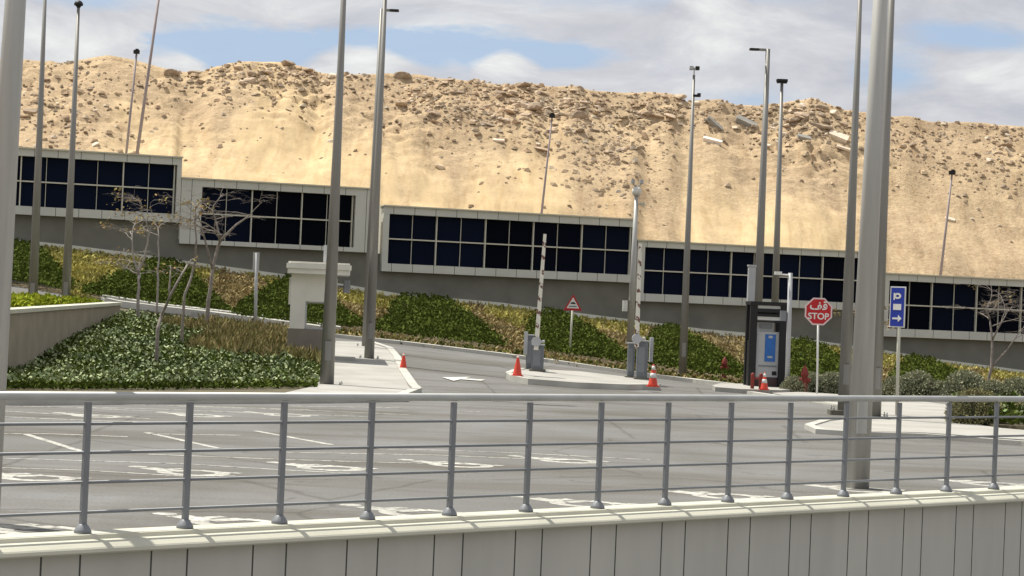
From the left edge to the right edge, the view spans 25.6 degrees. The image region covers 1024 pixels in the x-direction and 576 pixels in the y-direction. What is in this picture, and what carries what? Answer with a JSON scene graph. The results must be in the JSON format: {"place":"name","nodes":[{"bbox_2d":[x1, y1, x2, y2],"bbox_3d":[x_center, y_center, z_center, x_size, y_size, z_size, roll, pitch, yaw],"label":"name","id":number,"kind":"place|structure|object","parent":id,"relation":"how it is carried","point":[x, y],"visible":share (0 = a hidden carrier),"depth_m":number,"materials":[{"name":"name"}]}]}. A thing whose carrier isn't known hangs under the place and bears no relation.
{"place":"outdoors","nodes":[
{"label":"outdoors","id":0,"kind":"place"},
{"bbox_2d":[286,341,409,392],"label":"pavement","id":1,"kind":"structure","parent":0,"point":[381,374],"depth_m":53.30,"materials":[{"name":"concrete"}]},
{"bbox_2d":[286,245,354,360],"bbox_3d":[-5.014,0.530,59.101,1.873,3.308,2.300,2,-1,-5],"label":"guard booth","id":2,"kind":"object","parent":1,"relation":"on","point":[306,282],"visible":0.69,"depth_m":58.31,"materials":[{"name":"stone"}]},
{"bbox_2d":[320,0,345,384],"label":"light pole","id":3,"kind":"object","parent":1,"relation":"on","point":[328,345],"visible":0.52,"depth_m":48.92,"materials":[{"name":"grey metal"}]},
{"bbox_2d":[359,0,386,358],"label":"light pole","id":4,"kind":"object","parent":1,"relation":"on","point":[370,315],"visible":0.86,"depth_m":59.95,"materials":[{"name":"grey metal"}]},
{"bbox_2d":[357,9,398,345],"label":"light pole","id":5,"kind":"object","parent":1,"relation":"on","point":[371,182],"visible":0.44,"depth_m":65.97,"materials":[{"name":"grey metal"}]},
{"bbox_2d":[0,286,1023,533],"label":"road","id":6,"kind":"structure","parent":0,"point":[430,370],"depth_m":29.64,"materials":[{"name":"grey asphalt"}]},
{"bbox_2d":[0,0,25,502],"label":"light pole","id":7,"kind":"object","parent":6,"relation":"on","point":[11,57],"visible":1,"depth_m":18.14,"materials":[{"name":"metal"}]},
{"bbox_2d":[0,523,91,533],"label":"parking symbol","id":8,"kind":"object","parent":6,"relation":"on","point":[7,530],"visible":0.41,"depth_m":17.96,"materials":[{"name":"paint"}]},
{"bbox_2d":[2,473,89,480],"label":"parking symbol","id":9,"kind":"object","parent":6,"relation":"on","point":[9,476],"visible":0.92,"depth_m":22.86,"materials":[{"name":"paint"}]},
{"bbox_2d":[7,302,121,367],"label":"planter wall","id":10,"kind":"structure","parent":6,"relation":"on","point":[35,331],"depth_m":52.33,"materials":[{"name":"concrete"}]},
{"bbox_2d":[28,0,46,293],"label":"light pole","id":11,"kind":"object","parent":10,"relation":"on","point":[34,262],"visible":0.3,"depth_m":61.95,"materials":[{"name":"grey metal"}]},
{"bbox_2d":[10,291,103,307],"bbox_3d":[-12.922,0.274,54.977,3.242,0.587,25.080,2,-1,-4],"label":"hedge","id":12,"kind":"object","parent":10,"relation":"on","point":[23,299],"visible":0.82,"depth_m":55.49,"materials":[{"name":"green plant"}]},
{"bbox_2d":[61,0,82,296],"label":"light pole","id":13,"kind":"object","parent":10,"relation":"on","point":[67,265],"visible":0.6,"depth_m":63.96,"materials":[{"name":"grey metal"}]},
{"bbox_2d":[6,308,312,392],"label":"bed soil","id":14,"kind":"structure","parent":6,"relation":"on","point":[284,389],"depth_m":43.29,"materials":[{"name":"brown soil"}]},
{"bbox_2d":[94,187,168,316],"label":"tree","id":15,"kind":"object","parent":14,"relation":"on","point":[138,267],"visible":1,"depth_m":65.99,"materials":[{"name":"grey plant"}]},
{"bbox_2d":[6,308,320,389],"bbox_3d":[-7.974,1.329,54.057,6.929,1.392,28.422,2,-1,-4],"label":"ground cover","id":16,"kind":"object","parent":14,"relation":"on","point":[115,383],"visible":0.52,"depth_m":50.79,"materials":[{"name":"green plant"}]},
{"bbox_2d":[131,193,200,314],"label":"tree","id":17,"kind":"object","parent":14,"relation":"on","point":[158,226],"visible":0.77,"depth_m":69.25,"materials":[{"name":"brown plant"}]},
{"bbox_2d":[154,255,204,361],"bbox_3d":[-7.766,0.615,52.199,0.730,2.801,0.976,2,-1,34],"label":"tree","id":18,"kind":"object","parent":14,"relation":"on","point":[170,293],"visible":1,"depth_m":51.94,"materials":[{"name":"brown plant"}]},
{"bbox_2d":[177,197,216,342],"bbox_3d":[-8.098,-0.315,57.919,0.748,4.052,1.736,3,-1,-30],"label":"tree","id":19,"kind":"object","parent":14,"relation":"on","point":[185,292],"visible":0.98,"depth_m":57.97,"materials":[{"name":"brown plant"}]},
{"bbox_2d":[156,183,276,321],"bbox_3d":[-8.627,-0.863,64.895,3.414,4.524,2.805,3,-1,-20],"label":"tree","id":20,"kind":"object","parent":14,"relation":"on","point":[212,265],"visible":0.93,"depth_m":64.99,"materials":[{"name":"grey plant"}]},
{"bbox_2d":[157,311,320,364],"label":"dry grass","id":21,"kind":"structure","parent":14,"relation":"on","point":[252,336],"depth_m":59.19,"materials":[{"name":"brown plant"}]},
{"bbox_2d":[253,252,259,320],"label":"sign post","id":22,"kind":"object","parent":14,"relation":"on","point":[256,255],"visible":0.84,"depth_m":68.97,"materials":[{"name":"grey metal"}]},
{"bbox_2d":[3,458,341,472],"bbox_3d":[-3.771,1.989,25.321,3.933,0.003,0.451,2,-1,0],"label":"road marking","id":23,"kind":"object","parent":6,"relation":"on","point":[176,463],"visible":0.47,"depth_m":25.30,"materials":[{"name":"paint"}]},
{"bbox_2d":[128,466,241,475],"bbox_3d":[-3.685,1.984,24.408,1.364,0.002,0.797,2,-1,23],"label":"parking symbol","id":24,"kind":"object","parent":6,"relation":"on","point":[169,471],"visible":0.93,"depth_m":24.42,"materials":[{"name":"paint"}]},
{"bbox_2d":[153,512,270,524],"bbox_3d":[-2.577,1.979,19.175,1.364,0.002,0.797,2,-1,23],"label":"parking symbol","id":25,"kind":"object","parent":6,"relation":"on","point":[200,520],"visible":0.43,"depth_m":19.32,"materials":[{"name":"paint"}]},
{"bbox_2d":[104,298,320,327],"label":"road kerb","id":26,"kind":"structure","parent":6,"relation":"on","point":[152,307],"depth_m":71.76,"materials":[{"name":"concrete"}]},
{"bbox_2d":[5,342,421,405],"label":"pavement kerb","id":27,"kind":"structure","parent":6,"relation":"on","point":[413,385],"depth_m":40.64,"materials":[{"name":"concrete"}]},
{"bbox_2d":[148,454,479,464],"bbox_3d":[-2.348,2.065,27.009,3.992,0.003,0.218,2,-1,-8],"label":"road marking","id":28,"kind":"object","parent":6,"relation":"on","point":[318,460],"visible":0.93,"depth_m":26.95,"materials":[{"name":"paint"}]},
{"bbox_2d":[268,462,377,470],"bbox_3d":[-2.322,2.056,25.926,1.364,0.002,0.797,2,-1,23],"label":"parking symbol","id":29,"kind":"object","parent":6,"relation":"on","point":[305,466],"visible":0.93,"depth_m":25.96,"materials":[{"name":"paint"}]},
{"bbox_2d":[339,504,462,515],"bbox_3d":[-1.075,2.058,20.783,1.364,0.002,0.797,2,-1,23],"label":"parking symbol","id":30,"kind":"object","parent":6,"relation":"on","point":[391,510],"visible":0.52,"depth_m":20.92,"materials":[{"name":"paint"}]},
{"bbox_2d":[397,459,504,467],"bbox_3d":[-0.863,2.131,27.325,1.364,0.002,0.797,2,-1,23],"label":"parking symbol","id":31,"kind":"object","parent":6,"relation":"on","point":[483,465],"visible":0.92,"depth_m":27.37,"materials":[{"name":"paint"}]},
{"bbox_2d":[0,486,1023,575],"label":"retaining wall","id":32,"kind":"structure","parent":6,"relation":"on","point":[969,532],"depth_m":21.07,"materials":[{"name":"grey concrete"}]},
{"bbox_2d":[0,391,1023,533],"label":"railing","id":33,"kind":"object","parent":32,"relation":"on","point":[83,527],"visible":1,"depth_m":19.98,"materials":[{"name":"metal"}]},
{"bbox_2d":[335,334,735,384],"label":"road kerb","id":34,"kind":"structure","parent":6,"relation":"on","point":[622,371],"depth_m":69.74,"materials":[{"name":"concrete"}]},
{"bbox_2d":[511,496,632,506],"bbox_3d":[0.521,2.142,22.537,1.364,0.002,0.797,2,-1,23],"label":"parking symbol","id":35,"kind":"object","parent":6,"relation":"on","point":[558,501],"visible":0.66,"depth_m":22.62,"materials":[{"name":"paint"}]},
{"bbox_2d":[505,367,660,389],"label":"traffic island kerb","id":36,"kind":"structure","parent":6,"relation":"on","point":[509,376],"depth_m":55.12,"materials":[{"name":"concrete"}]},
{"bbox_2d":[521,369,658,389],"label":"traffic island","id":37,"kind":"structure","parent":6,"relation":"on","point":[570,376],"depth_m":58.16,"materials":[{"name":"concrete"}]},
{"bbox_2d":[523,234,546,371],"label":"barrier gate","id":38,"kind":"structure","parent":37,"relation":"on","point":[533,352],"depth_m":59.67,"materials":[{"name":"grey metal"}]},
{"bbox_2d":[624,243,653,379],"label":"barrier gate","id":39,"kind":"structure","parent":37,"relation":"on","point":[640,343],"depth_m":60.04,"materials":[{"name":"grey metal"}]},
{"bbox_2d":[668,490,775,499],"bbox_3d":[2.078,2.224,24.244,1.364,0.002,0.797,2,-1,23],"label":"parking symbol","id":40,"kind":"object","parent":6,"relation":"on","point":[702,494],"visible":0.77,"depth_m":24.29,"materials":[{"name":"paint"}]},
{"bbox_2d":[712,383,790,393],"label":"kiosk island","id":41,"kind":"structure","parent":6,"relation":"on","point":[732,388],"depth_m":59.50,"materials":[{"name":"concrete"}]},
{"bbox_2d":[743,301,786,386],"bbox_3d":[7.090,1.569,62.955,1.063,2.358,0.950,2,-1,-3],"label":"ticket machine","id":42,"kind":"object","parent":41,"relation":"on","point":[765,348],"visible":0.89,"depth_m":62.62,"materials":[{"name":"black metal"}]},
{"bbox_2d":[774,271,792,378],"bbox_3d":[7.367,1.206,61.236,0.584,3.294,0.197,2,-1,0],"label":"camera post","id":43,"kind":"object","parent":41,"relation":"on","point":[787,314],"visible":0.77,"depth_m":61.20,"materials":[{"name":"grey metal"}]},
{"bbox_2d":[779,375,808,391],"bbox_3d":[7.654,2.621,61.006,0.855,0.550,0.858,2,-1,0],"label":"shrub","id":44,"kind":"object","parent":6,"relation":"on","point":[793,383],"visible":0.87,"depth_m":60.78,"materials":[{"name":"green plant"}]},
{"bbox_2d":[801,371,830,393],"bbox_3d":[8.266,2.608,61.669,1.019,0.654,1.016,2,-1,16],"label":"shrub","id":45,"kind":"object","parent":6,"relation":"on","point":[822,386],"visible":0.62,"depth_m":61.36,"materials":[{"name":"green plant"}]},
{"bbox_2d":[821,371,838,393],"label":"shrub","id":46,"kind":"object","parent":6,"relation":"on","point":[832,378],"visible":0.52,"depth_m":61.52,"materials":[{"name":"green plant"}]},
{"bbox_2d":[827,0,861,414],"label":"light pole","id":47,"kind":"object","parent":6,"relation":"on","point":[844,387],"visible":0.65,"depth_m":46.94,"materials":[{"name":"grey metal"}]},
{"bbox_2d":[807,485,903,492],"bbox_3d":[3.802,2.314,26.038,1.364,0.002,0.797,2,-1,23],"label":"parking symbol","id":48,"kind":"object","parent":6,"relation":"on","point":[836,487],"visible":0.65,"depth_m":26.02,"materials":[{"name":"paint"}]},
{"bbox_2d":[846,0,887,488],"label":"light pole","id":49,"kind":"object","parent":6,"relation":"on","point":[862,374],"visible":0.86,"depth_m":26.12,"materials":[{"name":"metal"}]},
{"bbox_2d":[856,402,867,433],"bbox_3d":[4.057,1.476,26.061,0.121,0.420,0.034,2,-1,0],"label":"access door","id":50,"kind":"structure","parent":49,"relation":"in","point":[862,407],"depth_m":26.04,"materials":[{"name":"metal"}]},
{"bbox_2d":[747,391,1023,445],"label":"pavement kerb","id":51,"kind":"structure","parent":6,"relation":"on","point":[812,427],"depth_m":38.31,"materials":[{"name":"concrete"}]},
{"bbox_2d":[882,375,901,395],"bbox_3d":[10.364,2.669,60.694,1.019,0.654,1.016,3,-1,-28],"label":"shrub","id":52,"kind":"object","parent":6,"relation":"on","point":[888,387],"visible":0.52,"depth_m":60.48,"materials":[{"name":"green plant"}]},
{"bbox_2d":[892,369,940,395],"bbox_3d":[10.800,2.586,59.997,1.336,0.860,1.341,3,-1,-12],"label":"shrub","id":53,"kind":"object","parent":6,"relation":"on","point":[917,382],"visible":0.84,"depth_m":59.65,"materials":[{"name":"green plant"}]},
{"bbox_2d":[938,369,984,395],"bbox_3d":[11.971,2.590,59.352,1.443,0.929,1.448,2,-1,19],"label":"shrub","id":54,"kind":"object","parent":6,"relation":"on","point":[961,380],"visible":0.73,"depth_m":59.08,"materials":[{"name":"green plant"}]},
{"bbox_2d":[979,379,1004,394],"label":"shrub","id":55,"kind":"object","parent":6,"relation":"on","point":[995,386],"visible":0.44,"depth_m":58.67,"materials":[{"name":"green plant"}]},
{"bbox_2d":[984,420,1023,429],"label":"bed soil","id":56,"kind":"structure","parent":6,"relation":"on","point":[1020,426],"depth_m":43.02,"materials":[{"name":"brown soil"}]},
{"bbox_2d":[944,386,1007,424],"bbox_3d":[9.095,2.316,44.088,1.245,0.786,1.260,2,-1,0],"label":"shrub","id":57,"kind":"object","parent":56,"relation":"on","point":[970,408],"visible":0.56,"depth_m":43.71,"materials":[{"name":"green plant"}]},
{"bbox_2d":[951,390,1023,424],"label":"ground cover","id":58,"kind":"object","parent":56,"relation":"on","point":[1012,411],"visible":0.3,"depth_m":43.39,"materials":[{"name":"green plant"}]},
{"bbox_2d":[1001,376,1023,395],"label":"shrub","id":59,"kind":"object","parent":6,"relation":"on","point":[1014,384],"visible":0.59,"depth_m":58.55,"materials":[{"name":"green plant"}]},
{"bbox_2d":[0,0,1023,305],"label":"sky","id":60,"kind":"structure","parent":0,"point":[954,60],"materials":[{"name":"white"}]},
{"bbox_2d":[12,243,1023,380],"bbox_3d":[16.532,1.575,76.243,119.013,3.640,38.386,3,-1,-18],"label":"bank ground","id":61,"kind":"structure","parent":0,"point":[97,297],"depth_m":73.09,"materials":[{"name":"plant"}]},
{"bbox_2d":[102,295,340,330],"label":"road kerb","id":62,"kind":"structure","parent":61,"relation":"on","point":[172,305],"depth_m":72.31,"materials":[{"name":"concrete"}]},
{"bbox_2d":[12,236,960,383],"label":"bank ground cover","id":63,"kind":"object","parent":61,"relation":"on","point":[422,319],"visible":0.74,"depth_m":75.82,"materials":[{"name":"green plant"}]},
{"bbox_2d":[14,214,1023,373],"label":"retaining wall","id":64,"kind":"structure","parent":61,"relation":"on","point":[595,299],"depth_m":90.00,"materials":[{"name":"grey concrete"}]},
{"bbox_2d":[15,147,182,222],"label":"glazed screen","id":65,"kind":"object","parent":64,"relation":"on","point":[99,177],"visible":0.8,"depth_m":85.11,"materials":[{"name":"grey concrete"}]},
{"bbox_2d":[16,156,21,205],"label":"window","id":66,"kind":"structure","parent":65,"relation":"in","point":[19,171],"depth_m":84.23,"materials":[{"name":"blue glass"}]},
{"bbox_2d":[19,156,68,207],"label":"window","id":67,"kind":"structure","parent":65,"relation":"in","point":[54,174],"depth_m":84.56,"materials":[{"name":"blue glass"}]},
{"bbox_2d":[73,159,124,210],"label":"window","id":68,"kind":"structure","parent":65,"relation":"in","point":[94,181],"depth_m":85.14,"materials":[{"name":"blue glass"}]},
{"bbox_2d":[121,162,174,213],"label":"window","id":69,"kind":"structure","parent":65,"relation":"in","point":[147,180],"depth_m":85.72,"materials":[{"name":"blue glass"}]},
{"bbox_2d":[178,177,369,252],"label":"glazed screen","id":70,"kind":"object","parent":64,"relation":"on","point":[295,215],"visible":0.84,"depth_m":87.16,"materials":[{"name":"grey metal"}]},
{"bbox_2d":[200,187,252,241],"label":"window","id":71,"kind":"structure","parent":70,"relation":"in","point":[243,231],"depth_m":86.65,"materials":[{"name":"black glass"}]},
{"bbox_2d":[249,190,302,244],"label":"window","id":72,"kind":"structure","parent":70,"relation":"in","point":[280,224],"depth_m":87.22,"materials":[{"name":"black glass"}]},
{"bbox_2d":[299,193,353,246],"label":"window","id":73,"kind":"structure","parent":70,"relation":"in","point":[315,210],"depth_m":87.76,"materials":[{"name":"black glass"}]},
{"bbox_2d":[378,205,632,282],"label":"glazed screen","id":74,"kind":"object","parent":64,"relation":"on","point":[428,240],"visible":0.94,"depth_m":89.97,"materials":[{"name":"grey metal"}]},
{"bbox_2d":[388,214,437,265],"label":"window","id":75,"kind":"structure","parent":74,"relation":"in","point":[412,240],"depth_m":88.88,"materials":[{"name":"blue glass"}]},
{"bbox_2d":[434,217,486,267],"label":"window","id":76,"kind":"structure","parent":74,"relation":"in","point":[460,241],"depth_m":89.49,"materials":[{"name":"blue glass"}]},
{"bbox_2d":[483,219,534,269],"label":"window","id":77,"kind":"structure","parent":74,"relation":"in","point":[509,245],"depth_m":90.10,"materials":[{"name":"black glass"}]},
{"bbox_2d":[531,222,582,272],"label":"window","id":78,"kind":"structure","parent":74,"relation":"in","point":[562,251],"depth_m":90.76,"materials":[{"name":"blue glass"}]},
{"bbox_2d":[579,224,630,274],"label":"window","id":79,"kind":"structure","parent":74,"relation":"in","point":[605,249],"depth_m":91.36,"materials":[{"name":"blue glass"}]},
{"bbox_2d":[635,239,857,309],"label":"glazed screen","id":80,"kind":"object","parent":64,"relation":"on","point":[718,273],"visible":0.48,"depth_m":92.98,"materials":[{"name":"grey metal"}]},
{"bbox_2d":[643,247,683,294],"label":"window","id":81,"kind":"structure","parent":80,"relation":"in","point":[663,269],"depth_m":92.15,"materials":[{"name":"blue glass"}]},
{"bbox_2d":[682,250,731,296],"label":"window","id":82,"kind":"structure","parent":80,"relation":"in","point":[709,270],"depth_m":92.78,"materials":[{"name":"blue glass"}]},
{"bbox_2d":[729,252,772,298],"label":"window","id":83,"kind":"structure","parent":80,"relation":"in","point":[740,260],"depth_m":93.26,"materials":[{"name":"blue glass"}]},
{"bbox_2d":[779,254,823,300],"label":"window","id":84,"kind":"structure","parent":80,"relation":"in","point":[806,270],"depth_m":94.03,"materials":[{"name":"blue glass"}]},
{"bbox_2d":[820,256,857,302],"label":"window","id":85,"kind":"structure","parent":80,"relation":"in","point":[833,267],"depth_m":94.49,"materials":[{"name":"blue glass"}]},
{"bbox_2d":[884,273,1023,341],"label":"glazed screen","id":86,"kind":"object","parent":64,"relation":"on","point":[930,301],"visible":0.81,"depth_m":96.16,"materials":[{"name":"grey concrete"}]},
{"bbox_2d":[888,281,932,329],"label":"window","id":87,"kind":"structure","parent":86,"relation":"in","point":[917,311],"depth_m":95.68,"materials":[{"name":"black glass"}]},
{"bbox_2d":[929,283,977,331],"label":"window","id":88,"kind":"structure","parent":86,"relation":"in","point":[945,295],"depth_m":96.19,"materials":[{"name":"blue glass"}]},
{"bbox_2d":[974,285,1021,333],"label":"window","id":89,"kind":"structure","parent":86,"relation":"in","point":[982,325],"depth_m":96.85,"materials":[{"name":"black glass"}]},
{"bbox_2d":[564,294,581,354],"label":"warning sign","id":90,"kind":"object","parent":61,"relation":"on","point":[572,305],"visible":0.94,"depth_m":72.22,"materials":[{"name":"white metal"}]},
{"bbox_2d":[196,266,1005,383],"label":"shrubs","id":91,"kind":"object","parent":61,"relation":"on","point":[235,288],"visible":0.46,"depth_m":79.79,"materials":[{"name":"green plant"}]},
{"bbox_2d":[622,179,644,345],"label":"camera mast","id":92,"kind":"object","parent":61,"relation":"on","point":[629,306],"visible":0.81,"depth_m":78.92,"materials":[{"name":"metal"}]},
{"bbox_2d":[677,66,700,375],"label":"camera pole","id":93,"kind":"object","parent":61,"relation":"on","point":[684,329],"visible":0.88,"depth_m":67.44,"materials":[{"name":"grey metal"}]},
{"bbox_2d":[747,265,756,300],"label":"column","id":94,"kind":"structure","parent":61,"relation":"on","point":[751,282],"depth_m":64.62,"materials":[{"name":"grey metal"}]},
{"bbox_2d":[749,48,769,301],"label":"light pole","id":95,"kind":"object","parent":61,"relation":"on","point":[759,260],"visible":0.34,"depth_m":67.95,"materials":[{"name":"grey metal"}]},
{"bbox_2d":[771,79,787,331],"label":"light pole","id":96,"kind":"object","parent":61,"relation":"on","point":[775,278],"visible":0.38,"depth_m":73.96,"materials":[{"name":"grey metal"}]},
{"bbox_2d":[950,279,1023,379],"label":"tree","id":97,"kind":"object","parent":61,"relation":"on","point":[992,364],"visible":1,"depth_m":64.18,"materials":[{"name":"brown plant"}]},
{"bbox_2d":[19,55,1023,278],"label":"hill","id":98,"kind":"structure","parent":0,"point":[812,217],"depth_m":102.39,"materials":[{"name":"beige sand"}]},
{"bbox_2d":[125,49,139,152],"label":"lamp post","id":99,"kind":"object","parent":98,"relation":"on","point":[136,51],"visible":0.73,"depth_m":88.03,"materials":[{"name":"metal"}]},
{"bbox_2d":[135,0,159,153],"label":"lamp post","id":100,"kind":"object","parent":98,"relation":"on","point":[146,88],"visible":0.74,"depth_m":88.23,"materials":[{"name":"metal"}]},
{"bbox_2d":[540,113,554,212],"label":"lamp post","id":101,"kind":"object","parent":98,"relation":"on","point":[551,115],"visible":0.72,"depth_m":92.22,"materials":[{"name":"metal"}]},
{"bbox_2d":[939,169,955,274],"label":"lamp post","id":102,"kind":"object","parent":98,"relation":"on","point":[952,172],"visible":0.72,"depth_m":98.19,"materials":[{"name":"metal"}]},
{"bbox_2d":[773,392,1023,440],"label":"pavement","id":103,"kind":"structure","parent":0,"point":[923,409],"depth_m":42.74,"materials":[{"name":"concrete"}]},
{"bbox_2d":[805,298,831,393],"bbox_3d":[8.062,1.557,59.482,0.720,2.593,0.078,2,-1,0],"label":"stop sign","id":104,"kind":"object","parent":103,"relation":"on","point":[818,311],"visible":1,"depth_m":59.46,"materials":[{"name":"red metal"}]},
{"bbox_2d":[872,0,894,416],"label":"light pole","id":105,"kind":"object","parent":103,"relation":"on","point":[879,340],"visible":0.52,"depth_m":44.45,"materials":[{"name":"grey metal"}]},
{"bbox_2d":[889,286,905,414],"bbox_3d":[7.980,1.331,46.596,0.135,2.722,0.393,3,-1,-42],"label":"direction sign","id":106,"kind":"object","parent":103,"relation":"on","point":[897,306],"visible":0.94,"depth_m":46.56,"materials":[{"name":"blue metal"}]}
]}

